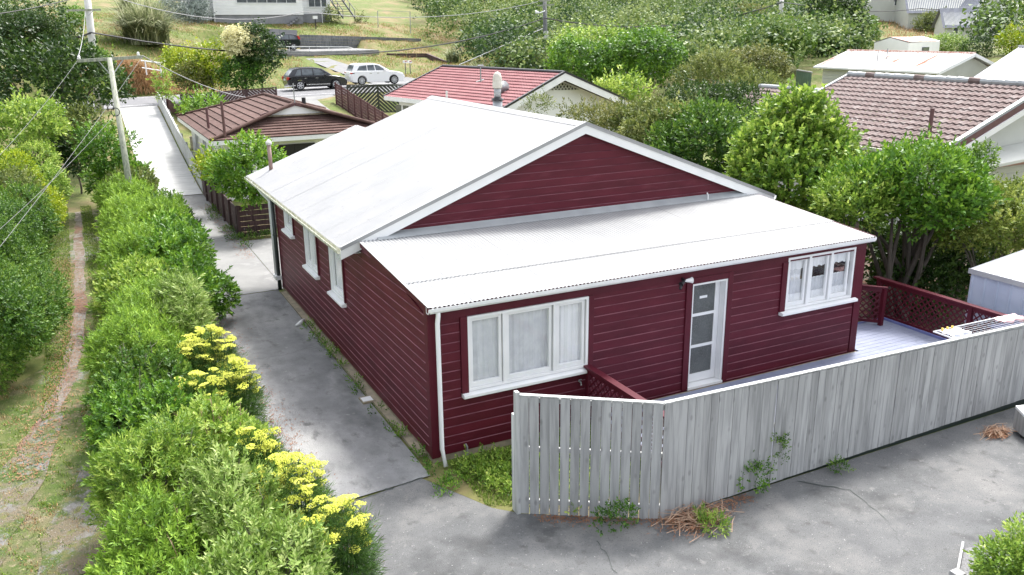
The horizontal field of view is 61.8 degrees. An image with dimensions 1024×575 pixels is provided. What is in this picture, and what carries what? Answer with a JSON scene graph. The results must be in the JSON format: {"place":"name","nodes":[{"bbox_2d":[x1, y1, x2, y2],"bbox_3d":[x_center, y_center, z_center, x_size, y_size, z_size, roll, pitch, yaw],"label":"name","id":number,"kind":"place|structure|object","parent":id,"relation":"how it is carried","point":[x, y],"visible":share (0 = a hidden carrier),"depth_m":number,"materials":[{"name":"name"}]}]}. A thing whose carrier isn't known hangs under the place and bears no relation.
{"place":"outdoors","nodes":[
{"label":"outdoors","id":0,"kind":"place"},
{"bbox_2d":[0,205,162,574],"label":"lane grass","id":1,"kind":"structure","parent":0,"point":[49,491],"depth_m":16.44,"materials":[{"name":"plant"}]},
{"bbox_2d":[0,411,63,564],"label":"gravel track","id":2,"kind":"structure","parent":1,"relation":"on","point":[19,506],"depth_m":13.91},
{"bbox_2d":[0,257,94,481],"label":"leaf litter","id":3,"kind":"object","parent":1,"relation":"on","point":[54,385],"visible":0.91,"depth_m":17.12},
{"bbox_2d":[14,211,87,450],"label":"wheel track","id":4,"kind":"structure","parent":1,"relation":"on","point":[78,248],"depth_m":21.06,"materials":[{"name":"soil"}]},
{"bbox_2d":[37,468,114,574],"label":"gravel track","id":5,"kind":"structure","parent":1,"relation":"on","point":[60,527],"depth_m":12.25,"materials":[{"name":"gravel"}]},
{"bbox_2d":[202,290,429,508],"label":"driveway","id":6,"kind":"structure","parent":0,"point":[350,439],"depth_m":16.50,"materials":[{"name":"concrete"}]},
{"bbox_2d":[21,67,677,112],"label":"road","id":7,"kind":"structure","parent":0,"point":[283,92],"depth_m":65.08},
{"bbox_2d":[282,67,346,89],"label":"parked car","id":8,"kind":"object","parent":7,"relation":"on","point":[311,77],"visible":0.94,"depth_m":68.20,"materials":[{"name":"black paint"}]},
{"bbox_2d":[344,63,404,83],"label":"parked car","id":9,"kind":"object","parent":7,"relation":"on","point":[359,73],"visible":0.99,"depth_m":70.33,"materials":[{"name":"white paint"}]},
{"bbox_2d":[0,0,1023,558],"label":"ground","id":10,"kind":"structure","parent":0,"point":[388,12],"depth_m":85.80,"materials":[{"name":"green plant"}]},
{"bbox_2d":[0,195,52,299],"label":"hedge shrub","id":11,"kind":"object","parent":10,"relation":"on","point":[30,234],"visible":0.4,"depth_m":21.78,"materials":[{"name":"green plant"}]},
{"bbox_2d":[0,267,54,395],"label":"hedge shrub","id":12,"kind":"object","parent":10,"relation":"on","point":[13,292],"visible":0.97,"depth_m":16.85,"materials":[{"name":"green plant"}]},
{"bbox_2d":[0,176,63,276],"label":"hedge shrub","id":13,"kind":"object","parent":10,"relation":"on","point":[47,233],"visible":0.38,"depth_m":24.02,"materials":[{"name":"green plant"}]},
{"bbox_2d":[0,128,63,184],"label":"hedge shrub","id":14,"kind":"object","parent":10,"relation":"on","point":[28,142],"visible":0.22,"depth_m":31.56,"materials":[{"name":"green plant"}]},
{"bbox_2d":[0,0,65,48],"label":"dark shrub","id":15,"kind":"object","parent":10,"relation":"on","point":[4,18],"visible":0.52,"depth_m":68.56,"materials":[{"name":"green plant"}]},
{"bbox_2d":[0,145,67,235],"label":"hedge shrub","id":16,"kind":"object","parent":10,"relation":"on","point":[55,198],"visible":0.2,"depth_m":27.70,"materials":[{"name":"green plant"}]},
{"bbox_2d":[0,214,70,327],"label":"hedge shrub","id":17,"kind":"object","parent":10,"relation":"on","point":[29,260],"visible":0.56,"depth_m":19.99,"materials":[{"name":"green plant"}]},
{"bbox_2d":[0,84,74,165],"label":"broadleaf tree","id":18,"kind":"object","parent":10,"relation":"on","point":[48,122],"visible":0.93,"depth_m":32.55,"materials":[{"name":"green plant"}]},
{"bbox_2d":[0,256,75,365],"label":"hedge shrub","id":19,"kind":"object","parent":10,"relation":"on","point":[51,308],"visible":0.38,"depth_m":18.49,"materials":[{"name":"green plant"}]},
{"bbox_2d":[0,0,85,44],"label":"hillside bush","id":20,"kind":"object","parent":10,"relation":"on","point":[59,8],"visible":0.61,"depth_m":71.20,"materials":[{"name":"green plant"}]},
{"bbox_2d":[0,26,136,165],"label":"broadleaf tree","id":21,"kind":"object","parent":10,"relation":"on","point":[25,60],"visible":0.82,"depth_m":38.58,"materials":[{"name":"green plant"}]},
{"bbox_2d":[64,95,115,150],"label":"shrub","id":22,"kind":"object","parent":10,"relation":"on","point":[83,113],"visible":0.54,"depth_m":35.56,"materials":[{"name":"green plant"}]},
{"bbox_2d":[66,114,143,174],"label":"shrub","id":23,"kind":"object","parent":10,"relation":"on","point":[88,145],"visible":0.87,"depth_m":32.75,"materials":[{"name":"green plant"}]},
{"bbox_2d":[77,52,142,183],"bbox_3d":[-13.685,-5.244,30.944,2.286,6.267,2.310,-16,23,-42],"label":"power pole","id":24,"kind":"object","parent":10,"relation":"on","point":[124,153],"visible":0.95,"depth_m":30.60,"materials":[{"name":"wood"}]},
{"bbox_2d":[92,191,168,240],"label":"hedge shrub","id":25,"kind":"object","parent":10,"relation":"on","point":[110,210],"visible":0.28,"depth_m":27.21,"materials":[{"name":"green plant"}]},
{"bbox_2d":[84,248,185,321],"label":"hedge shrub","id":26,"kind":"object","parent":10,"relation":"on","point":[119,273],"visible":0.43,"depth_m":20.33,"materials":[{"name":"green plant"}]},
{"bbox_2d":[90,217,182,282],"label":"hedge shrub","id":27,"kind":"object","parent":10,"relation":"on","point":[124,240],"visible":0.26,"depth_m":22.39,"materials":[{"name":"green plant"}]},
{"bbox_2d":[96,201,176,264],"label":"hedge shrub","id":28,"kind":"object","parent":10,"relation":"on","point":[114,226],"visible":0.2,"depth_m":24.77,"materials":[{"name":"green plant"}]},
{"bbox_2d":[77,297,196,385],"bbox_3d":[-7.225,1.391,16.667,2.208,2.209,2.351,-9,19,-25],"label":"hedge shrub","id":29,"kind":"object","parent":10,"relation":"on","point":[114,330],"visible":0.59,"depth_m":16.19,"materials":[{"name":"green plant"}]},
{"bbox_2d":[80,331,201,436],"bbox_3d":[-6.630,1.922,15.204,2.211,2.033,2.288,8,19,27],"label":"hedge shrub","id":30,"kind":"object","parent":10,"relation":"on","point":[120,369],"visible":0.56,"depth_m":14.93,"materials":[{"name":"green plant"}]},
{"bbox_2d":[77,0,204,44],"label":"pampas clump","id":31,"kind":"object","parent":10,"relation":"on","point":[140,22],"visible":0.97,"depth_m":78.32,"materials":[{"name":"plant"}]},
{"bbox_2d":[78,364,209,479],"bbox_3d":[-5.950,2.350,13.749,1.828,2.058,2.512,-35,38,-62],"label":"hedge shrub","id":32,"kind":"object","parent":10,"relation":"on","point":[140,406],"visible":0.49,"depth_m":13.44,"materials":[{"name":"green plant"}]},
{"bbox_2d":[95,263,196,353],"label":"hedge shrub","id":33,"kind":"object","parent":10,"relation":"on","point":[138,291],"visible":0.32,"depth_m":18.32,"materials":[{"name":"green plant"}]},
{"bbox_2d":[63,481,244,574],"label":"hedge shrub","id":34,"kind":"object","parent":10,"relation":"on","point":[142,531],"visible":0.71,"depth_m":9.86,"materials":[{"name":"green plant"}]},
{"bbox_2d":[79,403,234,547],"bbox_3d":[-4.976,2.764,12.111,2.334,2.200,2.359,14,22,39],"label":"hedge shrub","id":35,"kind":"object","parent":10,"relation":"on","point":[150,448],"visible":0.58,"depth_m":11.56,"materials":[{"name":"green plant"}]},
{"bbox_2d":[83,53,232,95],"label":"dry grass mound","id":36,"kind":"object","parent":10,"relation":"on","point":[139,71],"visible":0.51,"depth_m":67.89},
{"bbox_2d":[120,106,202,195],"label":"driveway ramp","id":37,"kind":"structure","parent":10,"relation":"on","point":[158,147],"depth_m":45.98,"materials":[{"name":"concrete"}]},
{"bbox_2d":[129,216,220,275],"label":"hedge shrub","id":38,"kind":"object","parent":10,"relation":"on","point":[181,239],"visible":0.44,"depth_m":22.30,"materials":[{"name":"green plant"}]},
{"bbox_2d":[148,261,219,352],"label":"hedge shrub","id":39,"kind":"object","parent":10,"relation":"on","point":[179,306],"visible":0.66,"depth_m":17.56,"materials":[{"name":"green plant"}]},
{"bbox_2d":[156,0,216,23],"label":"silver bush","id":40,"kind":"object","parent":10,"relation":"on","point":[199,10],"visible":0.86,"depth_m":94.67,"materials":[{"name":"green plant"}]},
{"bbox_2d":[140,247,242,326],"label":"hedge shrub","id":41,"kind":"object","parent":10,"relation":"on","point":[222,282],"visible":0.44,"depth_m":20.52,"materials":[{"name":"green plant"}]},
{"bbox_2d":[180,33,233,92],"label":"shrub","id":42,"kind":"object","parent":10,"relation":"on","point":[201,58],"visible":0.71,"depth_m":59.84,"materials":[{"name":"green plant"}]},
{"bbox_2d":[176,324,254,401],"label":"fennel plant","id":43,"kind":"object","parent":10,"relation":"on","point":[200,359],"visible":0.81,"depth_m":15.97,"materials":[{"name":"yellow plant"}]},
{"bbox_2d":[159,387,279,493],"bbox_3d":[-4.502,2.546,13.000,1.709,2.086,2.299,-17,23,-42],"label":"hedge shrub","id":44,"kind":"object","parent":10,"relation":"on","point":[222,418],"visible":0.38,"depth_m":12.90,"materials":[{"name":"green plant"}]},
{"bbox_2d":[201,172,238,236],"bbox_3d":[-11.534,-3.412,33.550,0.140,1.120,8.990,-9,19,-25],"label":"retaining fence","id":45,"kind":"object","parent":10,"relation":"on","point":[226,207],"visible":0.62,"depth_m":32.32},
{"bbox_2d":[156,429,295,571],"bbox_3d":[-3.687,3.029,10.964,1.748,2.342,2.625,-9,19,-25],"label":"hedge shrub","id":46,"kind":"object","parent":10,"relation":"on","point":[229,483],"visible":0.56,"depth_m":10.58,"materials":[{"name":"green plant"}]},
{"bbox_2d":[174,194,283,296],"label":"driveway slab","id":47,"kind":"structure","parent":10,"relation":"on","point":[252,274],"depth_m":27.25,"materials":[{"name":"concrete"}]},
{"bbox_2d":[201,354,273,433],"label":"fennel plant","id":48,"kind":"object","parent":10,"relation":"on","point":[234,380],"visible":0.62,"depth_m":14.56,"materials":[{"name":"yellow plant"}]},
{"bbox_2d":[199,128,287,230],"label":"garden bush","id":49,"kind":"object","parent":10,"relation":"on","point":[225,175],"visible":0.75,"depth_m":29.15,"materials":[{"name":"green plant"}]},
{"bbox_2d":[211,52,275,92],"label":"bush","id":50,"kind":"object","parent":10,"relation":"on","point":[241,83],"visible":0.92,"depth_m":59.81,"materials":[{"name":"green plant"}]},
{"bbox_2d":[220,22,267,94],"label":"blossom tree","id":51,"kind":"object","parent":10,"relation":"on","point":[232,42],"visible":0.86,"depth_m":59.23,"materials":[{"name":"beige plant"}]},
{"bbox_2d":[11,10,495,95],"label":"bank grass","id":52,"kind":"structure","parent":10,"relation":"on","point":[326,27],"depth_m":90.07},
{"bbox_2d":[167,499,340,574],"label":"hedge shrub","id":53,"kind":"object","parent":10,"relation":"on","point":[251,555],"visible":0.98,"depth_m":9.22,"materials":[{"name":"green plant"}]},
{"bbox_2d":[181,0,332,25],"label":"house","id":54,"kind":"structure","parent":10,"relation":"on","point":[226,10],"depth_m":101.29,"materials":[{"name":"grey concrete"}]},
{"bbox_2d":[236,203,277,236],"bbox_3d":[-7.930,-2.336,30.333,3.467,1.470,0.108,-8,18,-23],"label":"board fence","id":55,"kind":"object","parent":10,"relation":"on","point":[247,219],"visible":0.29,"depth_m":29.84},
{"bbox_2d":[227,17,290,87],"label":"broadleaf tree","id":56,"kind":"object","parent":10,"relation":"on","point":[272,51],"visible":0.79,"depth_m":59.98,"materials":[{"name":"green plant"}]},
{"bbox_2d":[223,417,294,521],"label":"fennel plant","id":57,"kind":"object","parent":10,"relation":"on","point":[263,444],"visible":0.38,"depth_m":12.16,"materials":[{"name":"yellow plant"}]},
{"bbox_2d":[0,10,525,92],"bbox_3d":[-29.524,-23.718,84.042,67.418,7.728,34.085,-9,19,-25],"label":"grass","id":58,"kind":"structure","parent":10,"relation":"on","point":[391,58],"depth_m":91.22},
{"bbox_2d":[176,83,375,200],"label":"house","id":59,"kind":"structure","parent":10,"relation":"on","point":[293,126],"depth_m":37.60,"materials":[{"name":"brown metal"}]},
{"bbox_2d":[248,449,337,570],"bbox_3d":[-2.956,3.018,11.448,1.460,1.963,1.531,-9,19,-25],"label":"fennel plant","id":60,"kind":"object","parent":10,"relation":"on","point":[310,489],"visible":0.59,"depth_m":11.24,"materials":[{"name":"yellow plant"}]},
{"bbox_2d":[295,494,392,574],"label":"fennel plant","id":61,"kind":"object","parent":10,"relation":"on","point":[358,545],"visible":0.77,"depth_m":10.27,"materials":[{"name":"yellow plant"}]},
{"bbox_2d":[299,35,420,48],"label":"retaining wall","id":62,"kind":"structure","parent":10,"relation":"on","point":[331,41],"depth_m":96.82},
{"bbox_2d":[334,82,388,121],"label":"board fence","id":63,"kind":"object","parent":10,"relation":"on","point":[345,102],"visible":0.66,"depth_m":57.35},
{"bbox_2d":[346,84,403,112],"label":"chevron fence","id":64,"kind":"object","parent":10,"relation":"on","point":[377,96],"visible":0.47,"depth_m":60.53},
{"bbox_2d":[300,315,462,497],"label":"wall weeds","id":65,"kind":"object","parent":10,"relation":"on","point":[450,480],"depth_m":15.14,"materials":[{"name":"green plant"}]},
{"bbox_2d":[384,64,632,132],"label":"house","id":66,"kind":"structure","parent":10,"relation":"on","point":[473,84],"depth_m":44.60,"materials":[{"name":"red metal"}]},
{"bbox_2d":[428,431,660,513],"bbox_3d":[0.527,3.132,13.586,3.200,0.001,2.800,-9,19,-25],"label":"weed bed","id":67,"kind":"object","parent":10,"relation":"on","point":[465,489],"visible":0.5,"depth_m":13.52,"materials":[{"name":"green plant"}]},
{"bbox_2d":[450,412,650,498],"bbox_3d":[0.704,2.839,13.969,3.218,0.642,2.662,-9,19,-25],"label":"weed patch","id":68,"kind":"object","parent":67,"relation":"on","point":[480,470],"visible":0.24,"depth_m":13.80,"materials":[{"name":"green plant"}]},
{"bbox_2d":[244,72,876,466],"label":"house","id":69,"kind":"structure","parent":10,"relation":"on","point":[452,276],"depth_m":16.92,"materials":[{"name":"red paint"}]},
{"bbox_2d":[462,296,588,398],"bbox_3d":[0.301,0.981,14.553,2.550,1.405,0.218,-9,19,-25],"label":"window","id":70,"kind":"structure","parent":69,"relation":"in","point":[519,347],"depth_m":14.60,"materials":[{"name":"white paint"}]},
{"bbox_2d":[687,278,727,390],"bbox_3d":[3.684,0.872,16.420,0.844,2.130,0.270,-9,19,-25],"label":"door","id":71,"kind":"structure","parent":69,"relation":"in","point":[709,299],"depth_m":16.52,"materials":[{"name":"white paint"}]},
{"bbox_2d":[778,247,857,316],"bbox_3d":[6.255,-0.148,17.360,2.080,1.175,0.217,-9,19,-25],"label":"window","id":72,"kind":"structure","parent":69,"relation":"in","point":[808,293],"depth_m":17.40,"materials":[{"name":"white paint"}]},
{"bbox_2d":[542,27,620,80],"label":"broadleaf tree","id":73,"kind":"object","parent":10,"relation":"on","point":[578,52],"visible":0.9,"depth_m":58.74,"materials":[{"name":"green plant"}]},
{"bbox_2d":[555,94,627,130],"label":"shrub","id":74,"kind":"object","parent":10,"relation":"on","point":[589,111],"visible":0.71,"depth_m":32.42,"materials":[{"name":"green plant"}]},
{"bbox_2d":[591,64,658,101],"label":"bush","id":75,"kind":"object","parent":10,"relation":"on","point":[630,90],"visible":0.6,"depth_m":48.58,"materials":[{"name":"green plant"}]},
{"bbox_2d":[581,18,688,99],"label":"broadleaf tree","id":76,"kind":"object","parent":10,"relation":"on","point":[633,42],"visible":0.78,"depth_m":59.76,"materials":[{"name":"green plant"}]},
{"bbox_2d":[407,0,887,91],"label":"hillside bush","id":77,"kind":"object","parent":10,"relation":"on","point":[718,32],"visible":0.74,"depth_m":81.31,"materials":[{"name":"green plant"}]},
{"bbox_2d":[281,404,1023,574],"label":"yard","id":78,"kind":"structure","parent":10,"relation":"on","point":[935,499],"depth_m":12.37,"materials":[{"name":"concrete"}]},
{"bbox_2d":[647,496,743,542],"bbox_3d":[2.669,3.300,12.369,1.684,0.458,1.128,-9,19,-25],"label":"twig pile","id":79,"kind":"object","parent":78,"relation":"on","point":[698,517],"visible":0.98,"depth_m":12.34,"materials":[{"name":"brown plant"}]},
{"bbox_2d":[960,546,1010,574],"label":"gravel bed","id":80,"kind":"object","parent":78,"relation":"on","point":[965,566],"visible":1,"depth_m":11.53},
{"bbox_2d":[962,510,1023,574],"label":"clipped bush","id":81,"kind":"object","parent":80,"relation":"on","point":[1013,548],"visible":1,"depth_m":10.67,"materials":[{"name":"green plant"}]},
{"bbox_2d":[605,85,708,157],"bbox_3d":[5.444,-4.709,31.212,4.189,5.202,3.969,1,17,5],"label":"manuka tree","id":82,"kind":"object","parent":10,"relation":"on","point":[631,122],"visible":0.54,"depth_m":30.22,"materials":[{"name":"green plant"}]},
{"bbox_2d":[669,43,758,92],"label":"manuka tree","id":83,"kind":"object","parent":10,"relation":"on","point":[699,68],"visible":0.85,"depth_m":51.52,"materials":[{"name":"green plant"}]},
{"bbox_2d":[658,70,777,165],"bbox_3d":[8.859,-6.763,36.779,5.924,4.964,5.315,-9,19,-25],"label":"manuka tree","id":84,"kind":"object","parent":10,"relation":"on","point":[730,91],"visible":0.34,"depth_m":35.97,"materials":[{"name":"green plant"}]},
{"bbox_2d":[725,39,794,84],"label":"manuka tree","id":85,"kind":"object","parent":10,"relation":"on","point":[750,56],"visible":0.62,"depth_m":54.34,"materials":[{"name":"green plant"}]},
{"bbox_2d":[511,323,1023,519],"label":"paling fence","id":86,"kind":"object","parent":10,"relation":"on","point":[714,441],"visible":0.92,"depth_m":12.97,"materials":[{"name":"wood"}]},
{"bbox_2d":[738,10,818,64],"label":"manuka tree","id":87,"kind":"object","parent":10,"relation":"on","point":[795,45],"visible":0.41,"depth_m":69.90,"materials":[{"name":"green plant"}]},
{"bbox_2d":[721,73,872,218],"bbox_3d":[8.028,-2.715,23.965,4.317,6.336,4.154,-9,19,-25],"label":"broadleaf tree","id":88,"kind":"object","parent":10,"relation":"on","point":[800,139],"visible":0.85,"depth_m":23.13,"materials":[{"name":"green plant"}]},
{"bbox_2d":[796,0,877,58],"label":"tall tree","id":89,"kind":"object","parent":10,"relation":"on","point":[821,6],"visible":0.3,"depth_m":81.82,"materials":[{"name":"green plant"}]},
{"bbox_2d":[720,71,1023,228],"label":"house","id":90,"kind":"structure","parent":10,"relation":"on","point":[994,108],"depth_m":29.71,"materials":[{"name":"brown tile"}]},
{"bbox_2d":[813,48,993,104],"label":"house","id":91,"kind":"structure","parent":10,"relation":"on","point":[955,64],"depth_m":52.51,"materials":[{"name":"white metal"}]},
{"bbox_2d":[874,36,939,50],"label":"outbuilding","id":92,"kind":"structure","parent":10,"relation":"on","point":[918,43],"depth_m":66.50,"materials":[{"name":"metal"}]},
{"bbox_2d":[894,0,964,29],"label":"house","id":93,"kind":"structure","parent":10,"relation":"on","point":[904,18],"depth_m":117.90,"materials":[{"name":"white wood"}]},
{"bbox_2d":[872,276,1023,338],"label":"lattice fence","id":94,"kind":"object","parent":10,"relation":"on","point":[973,310],"visible":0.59,"depth_m":19.14,"materials":[{"name":"wood"}]},
{"bbox_2d":[931,8,986,39],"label":"house","id":95,"kind":"structure","parent":10,"relation":"on","point":[950,17],"depth_m":108.12,"materials":[{"name":"grey metal"}]},
{"bbox_2d":[957,0,1023,45],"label":"hillside bush","id":96,"kind":"object","parent":10,"relation":"on","point":[983,14],"visible":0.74,"depth_m":81.75,"materials":[{"name":"green plant"}]},
{"bbox_2d":[963,250,1023,333],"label":"garden shed","id":97,"kind":"structure","parent":10,"relation":"on","point":[997,284],"depth_m":18.29,"materials":[{"name":"white metal"}]},
{"bbox_2d":[974,45,1023,121],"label":"house","id":98,"kind":"structure","parent":10,"relation":"on","point":[1010,65],"depth_m":45.93,"materials":[{"name":"grey metal"}]},
{"bbox_2d":[843,219,1011,336],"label":"shaded ground","id":99,"kind":"structure","parent":0,"point":[856,226],"depth_m":22.79,"materials":[{"name":"plant"}]},
{"bbox_2d":[642,88,752,177],"bbox_3d":[6.327,-4.004,28.977,4.811,5.392,4.686,-9,19,-25],"label":"manuka tree","id":100,"kind":"object","parent":99,"relation":"on","point":[720,125],"visible":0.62,"depth_m":27.81,"materials":[{"name":"green plant"}]},
{"bbox_2d":[805,156,913,232],"bbox_3d":[8.300,-1.192,21.248,2.702,4.279,2.528,-9,19,-25],"label":"spreading tree","id":101,"kind":"object","parent":99,"relation":"on","point":[868,196],"visible":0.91,"depth_m":20.29,"materials":[{"name":"green plant"}]},
{"bbox_2d":[861,192,940,320],"bbox_3d":[9.916,-0.653,21.672,1.849,3.658,1.191,-3,17,-9],"label":"multi trunk tree","id":102,"kind":"object","parent":99,"relation":"on","point":[888,262],"visible":0.46,"depth_m":21.48,"materials":[{"name":"brown plant"}]},
{"bbox_2d":[806,122,1013,317],"bbox_3d":[10.027,-1.455,21.675,4.728,5.399,4.555,-9,19,-25],"label":"spreading tree","id":103,"kind":"object","parent":99,"relation":"on","point":[959,175],"visible":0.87,"depth_m":20.22,"materials":[{"name":"green plant"}]},
{"bbox_2d":[863,242,968,322],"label":"bush","id":104,"kind":"object","parent":99,"relation":"on","point":[938,282],"visible":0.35,"depth_m":21.86,"materials":[{"name":"green plant"}]},
{"bbox_2d":[865,219,1001,294],"bbox_3d":[11.332,-0.753,23.180,3.382,2.999,3.197,-9,19,-25],"label":"bush","id":105,"kind":"object","parent":99,"relation":"on","point":[954,262],"visible":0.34,"depth_m":22.34,"materials":[{"name":"green plant"}]},
{"bbox_2d":[920,174,1023,267],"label":"fruit tree","id":106,"kind":"object","parent":99,"relation":"on","point":[1009,213],"visible":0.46,"depth_m":20.74,"materials":[{"name":"green plant"}]},
{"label":"deck void","id":107,"kind":"structure","parent":0,"visible":0},
{"bbox_2d":[583,364,663,467],"bbox_3d":[1.979,2.310,14.143,0.140,1.200,2.940,-9,19,-25],"label":"lattice fence","id":108,"kind":"object","parent":107,"relation":"on","point":[610,382],"visible":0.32,"depth_m":14.67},
{"bbox_2d":[611,317,947,469],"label":"deck","id":109,"kind":"structure","parent":107,"relation":"on","point":[873,339],"depth_m":18.54,"materials":[{"name":"paint"}]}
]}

